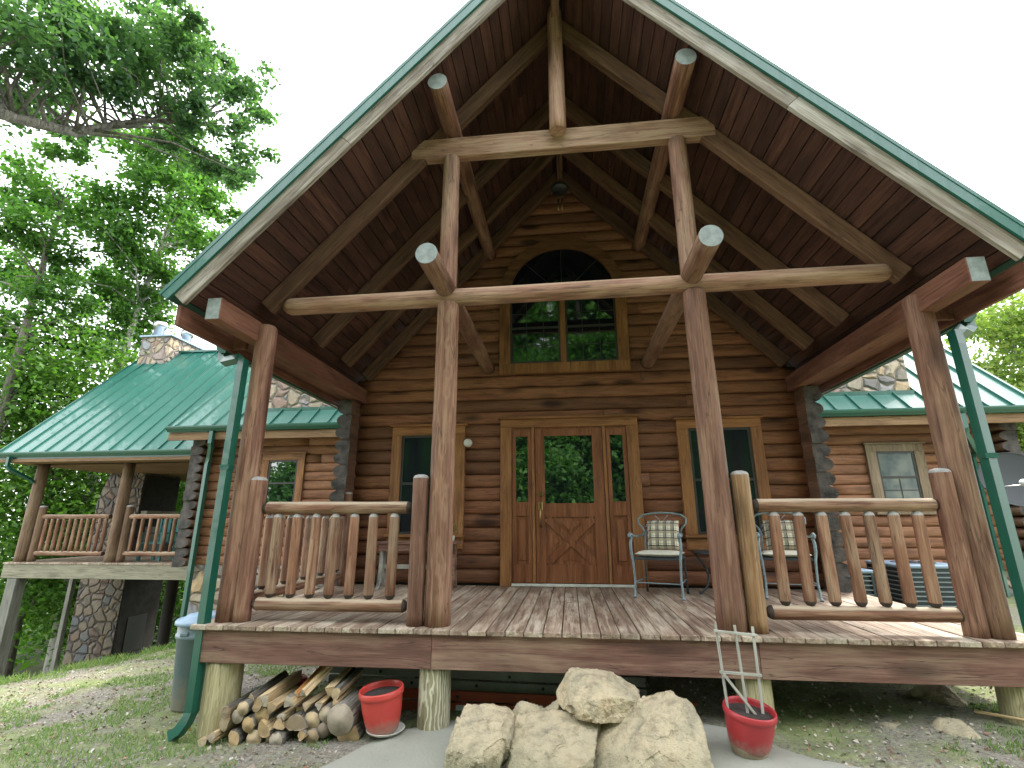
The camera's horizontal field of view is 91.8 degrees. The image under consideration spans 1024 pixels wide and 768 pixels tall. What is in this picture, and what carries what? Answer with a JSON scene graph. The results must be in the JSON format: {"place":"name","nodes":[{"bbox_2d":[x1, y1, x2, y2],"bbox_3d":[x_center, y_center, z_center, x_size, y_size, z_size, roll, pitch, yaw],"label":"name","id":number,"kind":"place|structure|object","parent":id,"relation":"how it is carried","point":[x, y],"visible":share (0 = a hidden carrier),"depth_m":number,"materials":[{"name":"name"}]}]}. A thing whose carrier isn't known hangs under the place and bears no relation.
{"place":"outdoors","nodes":[
{"label":"outdoors","id":0,"kind":"place"},
{"bbox_2d":[0,587,1023,767],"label":"ground","id":1,"kind":"structure","parent":0,"point":[920,756],"depth_m":3.93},
{"bbox_2d":[0,132,117,437],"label":"tree","id":2,"kind":"object","parent":1,"relation":"on","point":[24,280],"visible":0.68,"depth_m":16.35,"materials":[{"name":"green plant"}]},
{"bbox_2d":[0,291,175,679],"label":"tree","id":3,"kind":"object","parent":1,"relation":"on","point":[18,497],"visible":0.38,"depth_m":15.90,"materials":[{"name":"green plant"}]},
{"bbox_2d":[0,463,183,670],"bbox_3d":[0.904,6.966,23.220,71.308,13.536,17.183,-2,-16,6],"label":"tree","id":4,"kind":"object","parent":1,"relation":"on","point":[21,659],"visible":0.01,"depth_m":19.71,"materials":[{"name":"green plant"}]},
{"bbox_2d":[7,330,207,675],"bbox_3d":[-13.797,4.287,19.247,9.730,12.717,9.537,7,-17,-25],"label":"tree","id":5,"kind":"object","parent":1,"relation":"on","point":[181,585],"visible":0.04,"depth_m":16.77,"materials":[{"name":"green plant"}]},
{"bbox_2d":[0,321,236,676],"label":"side porch","id":6,"kind":"object","parent":1,"relation":"on","point":[115,425],"visible":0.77,"depth_m":12.55,"materials":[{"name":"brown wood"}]},
{"bbox_2d":[136,519,178,560],"bbox_3d":[-8.527,3.703,12.009,0.650,1.075,0.570,-2,-16,6],"label":"teal chair","id":7,"kind":"object","parent":6,"relation":"on","point":[168,535],"visible":0.38,"depth_m":12.11,"materials":[{"name":"paint"}]},
{"bbox_2d":[0,0,284,195],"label":"tree","id":8,"kind":"object","parent":1,"relation":"on","point":[171,39],"visible":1,"depth_m":8.16,"materials":[{"name":"green plant"}]},
{"bbox_2d":[32,105,256,674],"bbox_3d":[-13.932,-0.154,17.194,6.923,20.006,8.769,7,-17,-24],"label":"tree","id":9,"kind":"object","parent":1,"relation":"on","point":[118,236],"visible":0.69,"depth_m":18.00,"materials":[{"name":"green plant"}]},
{"bbox_2d":[170,610,215,712],"bbox_3d":[-3.095,2.734,4.956,0.564,0.840,0.564,-2,-16,6],"label":"trash can","id":10,"kind":"object","parent":1,"relation":"on","point":[185,636],"visible":0.29,"depth_m":4.76,"materials":[{"name":"grey plastic"}]},
{"bbox_2d":[197,736,209,746],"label":"firewood log","id":11,"kind":"object","parent":1,"relation":"on","point":[202,741],"visible":0.23,"depth_m":3.89,"materials":[{"name":"brown wood"}]},
{"bbox_2d":[206,723,240,743],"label":"firewood log","id":12,"kind":"object","parent":1,"relation":"on","point":[215,736],"visible":0.37,"depth_m":3.89,"materials":[{"name":"brown wood"}]},
{"bbox_2d":[219,712,242,731],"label":"firewood log","id":13,"kind":"object","parent":12,"relation":"on","point":[228,723],"visible":0.2,"depth_m":3.92,"materials":[{"name":"brown wood"}]},
{"bbox_2d":[221,690,254,719],"bbox_3d":[-2.245,2.640,4.100,0.072,0.099,0.428,-1,-15,3],"label":"firewood log","id":14,"kind":"object","parent":13,"relation":"on","point":[228,710],"visible":0.59,"depth_m":3.95,"materials":[{"name":"brown wood"}]},
{"bbox_2d":[228,723,247,745],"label":"firewood log","id":15,"kind":"object","parent":1,"relation":"on","point":[238,734],"visible":0.31,"depth_m":3.86,"materials":[{"name":"brown wood"}]},
{"bbox_2d":[231,709,254,723],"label":"firewood log","id":16,"kind":"object","parent":15,"relation":"on","point":[237,717],"visible":0.18,"depth_m":3.91,"materials":[{"name":"brown wood"}]},
{"bbox_2d":[237,698,253,715],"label":"firewood log","id":17,"kind":"object","parent":16,"relation":"on","point":[244,707],"visible":0.31,"depth_m":3.90,"materials":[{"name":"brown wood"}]},
{"bbox_2d":[248,670,288,699],"bbox_3d":[-2.075,2.570,4.235,0.069,0.064,0.511,-2,-11,6],"label":"firewood log","id":18,"kind":"object","parent":17,"relation":"on","point":[268,685],"visible":0.81,"depth_m":4.20,"materials":[{"name":"brown wood"}]},
{"bbox_2d":[246,727,265,743],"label":"firewood log","id":19,"kind":"object","parent":1,"relation":"on","point":[254,737],"visible":0.16,"depth_m":3.85,"materials":[{"name":"brown wood"}]},
{"bbox_2d":[242,713,258,732],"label":"firewood log","id":20,"kind":"object","parent":19,"relation":"on","point":[249,723],"visible":0.23,"depth_m":3.87,"materials":[{"name":"brown wood"}]},
{"bbox_2d":[269,728,298,744],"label":"firewood log","id":21,"kind":"object","parent":1,"relation":"on","point":[279,737],"visible":0.44,"depth_m":3.81,"materials":[{"name":"grey wood"}]},
{"bbox_2d":[272,717,288,729],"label":"firewood log","id":22,"kind":"object","parent":21,"relation":"on","point":[279,723],"visible":0.23,"depth_m":3.84,"materials":[{"name":"brown wood"}]},
{"bbox_2d":[277,695,312,720],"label":"firewood log","id":23,"kind":"object","parent":22,"relation":"on","point":[287,713],"visible":0.65,"depth_m":3.95,"materials":[{"name":"brown wood"}]},
{"bbox_2d":[284,686,318,706],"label":"firewood log","id":24,"kind":"object","parent":23,"relation":"on","point":[291,699],"visible":0.58,"depth_m":3.88,"materials":[{"name":"brown wood"}]},
{"bbox_2d":[294,666,324,697],"bbox_3d":[-1.663,2.456,4.206,0.054,0.051,0.560,-3,1,11],"label":"firewood log","id":25,"kind":"object","parent":24,"relation":"on","point":[308,680],"visible":0.46,"depth_m":4.08,"materials":[{"name":"orange wood"}]},
{"bbox_2d":[289,674,306,689],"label":"log","id":26,"kind":"object","parent":1,"relation":"on","point":[303,679],"visible":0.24,"depth_m":4.54,"materials":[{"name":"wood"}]},
{"bbox_2d":[298,729,307,740],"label":"firewood log","id":27,"kind":"object","parent":1,"relation":"on","point":[302,734],"visible":0.22,"depth_m":3.79,"materials":[{"name":"brown wood"}]},
{"bbox_2d":[285,705,315,730],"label":"firewood log","id":28,"kind":"object","parent":27,"relation":"on","point":[297,721],"visible":0.41,"depth_m":3.84,"materials":[{"name":"brown wood"}]},
{"bbox_2d":[296,699,308,711],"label":"firewood log","id":29,"kind":"object","parent":28,"relation":"on","point":[299,707],"visible":0.12,"depth_m":3.98,"materials":[{"name":"brown wood"}]},
{"bbox_2d":[305,728,319,742],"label":"firewood log","id":30,"kind":"object","parent":1,"relation":"on","point":[312,736],"visible":0.27,"depth_m":3.81,"materials":[{"name":"brown wood"}]},
{"bbox_2d":[305,707,321,729],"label":"firewood log","id":31,"kind":"object","parent":30,"relation":"on","point":[312,718],"visible":0.32,"depth_m":3.86,"materials":[{"name":"brown wood"}]},
{"bbox_2d":[303,689,326,711],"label":"firewood log","id":32,"kind":"object","parent":31,"relation":"on","point":[309,703],"visible":0.55,"depth_m":3.96,"materials":[{"name":"brown wood"}]},
{"bbox_2d":[300,666,333,695],"bbox_3d":[-1.575,2.403,4.132,0.063,0.053,0.511,-5,4,16],"label":"firewood log","id":33,"kind":"object","parent":32,"relation":"on","point":[311,685],"visible":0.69,"depth_m":4.02,"materials":[{"name":"brown wood"}]},
{"bbox_2d":[337,717,365,740],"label":"firewood log","id":34,"kind":"object","parent":1,"relation":"on","point":[357,732],"visible":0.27,"depth_m":3.80,"materials":[{"name":"brown wood"}]},
{"bbox_2d":[327,686,363,735],"bbox_3d":[-1.294,2.617,3.987,0.222,0.219,0.432,-2,-16,5],"label":"firewood log","id":35,"kind":"object","parent":34,"relation":"on","point":[344,716],"visible":0.78,"depth_m":3.80,"materials":[{"name":"beige wood"}]},
{"bbox_2d":[328,666,647,697],"bbox_3d":[-0.253,2.704,4.567,2.914,0.201,0.206,-2,-16,6],"label":"aluminium ladder","id":36,"kind":"object","parent":1,"relation":"on","point":[515,687],"visible":0.59,"depth_m":4.47,"materials":[{"name":"black metal"}]},
{"bbox_2d":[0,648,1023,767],"bbox_3d":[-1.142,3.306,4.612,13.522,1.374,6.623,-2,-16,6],"label":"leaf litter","id":37,"kind":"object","parent":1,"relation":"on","point":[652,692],"visible":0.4,"depth_m":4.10,"materials":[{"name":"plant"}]},
{"bbox_2d":[402,688,697,709],"bbox_3d":[0.300,2.805,4.365,2.550,0.197,0.215,-2,-16,6],"label":"orange ladder","id":38,"kind":"object","parent":1,"relation":"on","point":[491,697],"visible":0.35,"depth_m":4.35,"materials":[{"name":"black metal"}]},
{"bbox_2d":[158,0,1023,741],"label":"front porch","id":39,"kind":"object","parent":1,"relation":"on","point":[778,216],"visible":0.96,"depth_m":4.59,"materials":[{"name":"brown wood"}]},
{"bbox_2d":[374,541,460,589],"bbox_3d":[-1.237,2.358,6.477,1.090,0.580,0.310,-2,-16,6],"label":"bench","id":40,"kind":"object","parent":39,"relation":"on","point":[382,566],"visible":0.62,"depth_m":6.46,"materials":[{"name":"brown wood"}]},
{"bbox_2d":[551,154,568,210],"bbox_3d":[0.640,-2.973,6.763,0.240,1.400,0.240,-2,-16,6],"label":"wind chime","id":41,"kind":"object","parent":39,"relation":"hanging from","point":[560,188],"visible":0.99,"depth_m":6.62,"materials":[{"name":"black metal"}]},
{"bbox_2d":[627,512,688,600],"bbox_3d":[1.736,1.989,5.823,0.601,0.954,0.620,-8,-17,25],"label":"armchair","id":42,"kind":"object","parent":39,"relation":"on","point":[666,555],"visible":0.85,"depth_m":5.68,"materials":[{"name":"grey metal"}]},
{"bbox_2d":[647,521,678,549],"bbox_3d":[1.812,1.809,5.943,0.370,0.340,0.130,-8,-31,25],"label":"throw pillow","id":43,"kind":"object","parent":42,"relation":"on","point":[662,534],"visible":0.98,"depth_m":5.89,"materials":[{"name":"fabric"}]},
{"bbox_2d":[692,550,740,594],"bbox_3d":[2.489,2.226,5.843,0.650,0.490,0.650,-2,-16,6],"label":"side table","id":44,"kind":"object","parent":39,"relation":"on","point":[701,552],"visible":0.23,"depth_m":5.84,"materials":[{"name":"metal"}]},
{"bbox_2d":[754,512,823,601],"bbox_3d":[3.154,1.960,5.728,0.601,0.954,0.620,-6,-17,22],"label":"armchair","id":45,"kind":"object","parent":39,"relation":"on","point":[791,555],"visible":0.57,"depth_m":5.55,"materials":[{"name":"grey metal"}]},
{"bbox_2d":[763,520,796,549],"bbox_3d":[3.191,1.781,5.853,0.370,0.340,0.130,-6,-31,22],"label":"throw pillow","id":46,"kind":"object","parent":45,"relation":"on","point":[788,535],"visible":0.52,"depth_m":5.80,"materials":[{"name":"fabric"}]},
{"bbox_2d":[165,191,1023,637],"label":"log cabin","id":47,"kind":"object","parent":1,"relation":"on","point":[579,455],"visible":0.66,"depth_m":7.27,"materials":[{"name":"brown wood"}]},
{"bbox_2d":[260,452,308,516],"bbox_3d":[-4.724,2.050,10.158,0.990,1.288,0.140,-2,-16,6],"label":"window","id":48,"kind":"structure","parent":47,"relation":"in","point":[284,472],"depth_m":10.20,"materials":[{"name":"brown wood"}]},
{"bbox_2d":[384,423,467,548],"bbox_3d":[-1.220,1.440,7.093,1.150,1.738,0.140,-2,-16,6],"label":"window","id":49,"kind":"structure","parent":47,"relation":"in","point":[411,444],"depth_m":7.16,"materials":[{"name":"brown wood"}]},
{"bbox_2d":[464,439,471,446],"bbox_3d":[-0.634,0.851,7.148,0.124,0.124,0.115,-2,-16,6],"label":"wall light","id":50,"kind":"object","parent":47,"relation":"attached to","point":[467,442],"visible":1,"depth_m":7.10,"materials":[{"name":"white glass"}]},
{"bbox_2d":[499,238,630,374],"bbox_3d":[0.769,-1.236,7.626,1.930,2.220,0.110,-2,-16,6],"label":"arched window","id":51,"kind":"structure","parent":47,"relation":"in","point":[583,335],"depth_m":7.52,"materials":[{"name":"brown wood"}]},
{"bbox_2d":[673,415,771,549],"bbox_3d":[2.849,1.304,6.656,1.180,1.748,0.140,-2,-16,6],"label":"window","id":52,"kind":"structure","parent":47,"relation":"in","point":[743,438],"depth_m":6.70,"materials":[{"name":"brown wood"}]},
{"bbox_2d":[860,442,936,514],"bbox_3d":[6.947,1.686,8.896,1.040,1.268,0.140,-2,-16,6],"label":"window","id":53,"kind":"structure","parent":47,"relation":"in","point":[895,469],"depth_m":8.92,"materials":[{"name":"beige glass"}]},
{"bbox_2d":[845,568,876,596],"bbox_3d":[4.801,3.154,7.405,0.900,0.850,0.900,-2,-16,6],"label":"air conditioner","id":54,"kind":"object","parent":1,"relation":"on","point":[869,581],"visible":0.04,"depth_m":7.06,"materials":[{"name":"metal"}]},
{"bbox_2d":[878,722,899,732],"bbox_3d":[2.744,2.489,3.505,0.341,0.112,0.204,-2,-16,6],"label":"stone","id":55,"kind":"object","parent":1,"relation":"on","point":[892,726],"visible":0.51,"depth_m":3.58,"materials":[{"name":"stone"}]},
{"bbox_2d":[865,560,956,607],"bbox_3d":[5.948,3.038,7.251,0.960,0.870,0.960,-2,-16,6],"label":"air conditioner","id":56,"kind":"object","parent":1,"relation":"on","point":[945,585],"visible":0.31,"depth_m":6.94,"materials":[{"name":"metal"}]},
{"bbox_2d":[905,685,968,706],"bbox_3d":[3.365,2.602,3.939,0.467,0.346,0.359,-2,-16,6],"label":"stone","id":57,"kind":"object","parent":1,"relation":"on","point":[945,695],"visible":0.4,"depth_m":3.98,"materials":[{"name":"stone"}]},
{"bbox_2d":[930,717,980,738],"bbox_3d":[3.090,2.413,3.406,0.301,0.143,0.242,-2,-16,6],"label":"stone","id":58,"kind":"object","parent":1,"relation":"on","point":[954,726],"visible":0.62,"depth_m":3.44,"materials":[{"name":"stone"}]},
{"bbox_2d":[942,290,1023,389],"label":"tree","id":59,"kind":"object","parent":1,"relation":"on","point":[1007,325],"visible":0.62,"depth_m":14.36,"materials":[{"name":"green plant"}]},
{"bbox_2d":[974,709,1023,721],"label":"branch","id":60,"kind":"object","parent":1,"relation":"on","point":[997,715],"visible":1,"depth_m":3.51,"materials":[{"name":"brown wood"}]},
{"bbox_2d":[978,452,1023,506],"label":"satellite dish","id":61,"kind":"object","parent":1,"relation":"on","point":[1011,466],"visible":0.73,"depth_m":5.52,"materials":[{"name":"metal"}]},
{"bbox_2d":[992,383,1023,452],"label":"tree","id":62,"kind":"object","parent":1,"relation":"on","point":[1020,431],"visible":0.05,"depth_m":12.71,"materials":[{"name":"green plant"}]},
{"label":"firewood log","id":63,"kind":"object","parent":1,"relation":"on","visible":0},
{"bbox_2d":[317,722,329,738],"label":"firewood log","id":64,"kind":"object","parent":63,"relation":"on","point":[323,730],"visible":0.21,"depth_m":3.82,"materials":[{"name":"brown wood"}]},
{"bbox_2d":[319,700,335,722],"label":"firewood log","id":65,"kind":"object","parent":64,"relation":"on","point":[324,710],"visible":0.23,"depth_m":3.86,"materials":[{"name":"brown wood"}]},
{"bbox_2d":[315,695,332,710],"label":"firewood log","id":66,"kind":"object","parent":65,"relation":"on","point":[323,702],"visible":0.51,"depth_m":3.92,"materials":[{"name":"brown wood"}]},
{"bbox_2d":[325,667,355,696],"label":"firewood log","id":67,"kind":"object","parent":65,"relation":"on","point":[338,679],"visible":0.81,"depth_m":4.11,"materials":[{"name":"brown wood"}]},
{"bbox_2d":[332,684,356,705],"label":"firewood log","id":68,"kind":"object","parent":65,"relation":"on","point":[349,690],"visible":0.71,"depth_m":4.02,"materials":[{"name":"brown wood"}]},
{"bbox_2d":[331,667,363,699],"bbox_3d":[-1.357,2.477,4.108,0.075,0.102,0.459,-2,-11,7],"label":"firewood log","id":69,"kind":"object","parent":68,"relation":"on","point":[345,685],"visible":0.99,"depth_m":4.04,"materials":[{"name":"brown wood"}]},
{"bbox_2d":[0,640,1023,767],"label":"grass","id":70,"kind":"structure","parent":0,"point":[86,664],"depth_m":4.24,"materials":[{"name":"green plant"}]},
{"bbox_2d":[0,0,1023,579],"label":"sky","id":71,"kind":"structure","parent":0,"point":[943,79],"materials":[{"name":"white"}]},
{"bbox_2d":[320,720,861,767],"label":"path","id":72,"kind":"structure","parent":0,"point":[414,747],"depth_m":3.40,"materials":[{"name":"concrete"}]},
{"bbox_2d":[359,679,404,737],"bbox_3d":[-1.013,2.522,3.856,0.359,0.331,0.349,-2,-16,6],"label":"flower pot","id":73,"kind":"object","parent":72,"relation":"on","point":[381,703],"visible":1,"depth_m":3.75,"materials":[{"name":"plastic"}]},
{"bbox_2d":[444,703,514,767],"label":"boulder","id":74,"kind":"object","parent":72,"relation":"on","point":[482,735],"visible":0.98,"depth_m":3.24,"materials":[{"name":"stone"}]},
{"bbox_2d":[502,709,600,767],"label":"boulder","id":75,"kind":"object","parent":72,"relation":"on","point":[553,738],"visible":0.89,"depth_m":3.20,"materials":[{"name":"stone"}]},
{"bbox_2d":[513,701,546,727],"bbox_3d":[0.113,2.364,3.513,0.333,0.143,0.256,-2,-16,6],"label":"boulder","id":76,"kind":"object","parent":75,"relation":"on","point":[522,710],"visible":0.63,"depth_m":3.56,"materials":[{"name":"stone"}]},
{"bbox_2d":[545,700,564,710],"bbox_3d":[0.333,2.407,3.555,0.231,0.211,0.230,-2,-16,6],"label":"boulder","id":77,"kind":"object","parent":72,"relation":"on","point":[554,705],"visible":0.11,"depth_m":3.61,"materials":[{"name":"stone"}]},
{"bbox_2d":[593,690,713,767],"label":"boulder","id":78,"kind":"object","parent":72,"relation":"on","point":[664,729],"visible":0.95,"depth_m":3.14,"materials":[{"name":"stone"}]},
{"bbox_2d":[556,667,639,723],"bbox_3d":[0.611,2.204,3.510,0.611,0.254,0.409,-2,-16,6],"label":"boulder","id":79,"kind":"object","parent":78,"relation":"on","point":[596,696],"visible":0.99,"depth_m":3.43,"materials":[{"name":"stone"}]},
{"bbox_2d":[722,696,777,759],"bbox_3d":[1.568,2.264,3.246,0.329,0.308,0.328,-2,-16,6],"label":"flower pot","id":80,"kind":"object","parent":72,"relation":"on","point":[750,735],"visible":0.97,"depth_m":3.16,"materials":[{"name":"plastic"}]},
{"bbox_2d":[714,623,763,713],"bbox_3d":[1.539,1.951,3.352,0.288,0.603,0.032,-1,-15,4],"label":"trellis","id":81,"kind":"object","parent":80,"relation":"in","point":[757,674],"visible":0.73,"depth_m":3.35,"materials":[{"name":"white wood"}]},
{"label":"firewood log","id":82,"kind":"object","parent":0,"visible":0},
{"bbox_2d":[258,706,290,737],"bbox_3d":[-1.903,2.717,4.028,0.109,0.118,0.432,-1,-15,3],"label":"firewood log","id":83,"kind":"object","parent":82,"relation":"on","point":[265,729],"visible":0.42,"depth_m":3.84,"materials":[{"name":"brown wood"}]},
{"bbox_2d":[254,705,286,723],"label":"firewood log","id":84,"kind":"object","parent":83,"relation":"on","point":[261,714],"visible":0.29,"depth_m":3.90,"materials":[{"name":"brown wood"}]},
{"bbox_2d":[252,694,261,711],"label":"firewood log","id":85,"kind":"object","parent":84,"relation":"on","point":[257,706],"visible":0.23,"depth_m":3.89,"materials":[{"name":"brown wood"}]},
{"bbox_2d":[259,670,301,706],"bbox_3d":[-1.945,2.547,4.169,0.090,0.097,0.561,-1,-13,4],"label":"firewood log","id":86,"kind":"object","parent":84,"relation":"on","point":[286,684],"visible":0.95,"depth_m":4.12,"materials":[{"name":"brown wood"}]},
{"bbox_2d":[267,686,298,714],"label":"firewood log","id":87,"kind":"object","parent":83,"relation":"on","point":[275,704],"visible":0.6,"depth_m":3.94,"materials":[{"name":"beige wood"}]}
]}

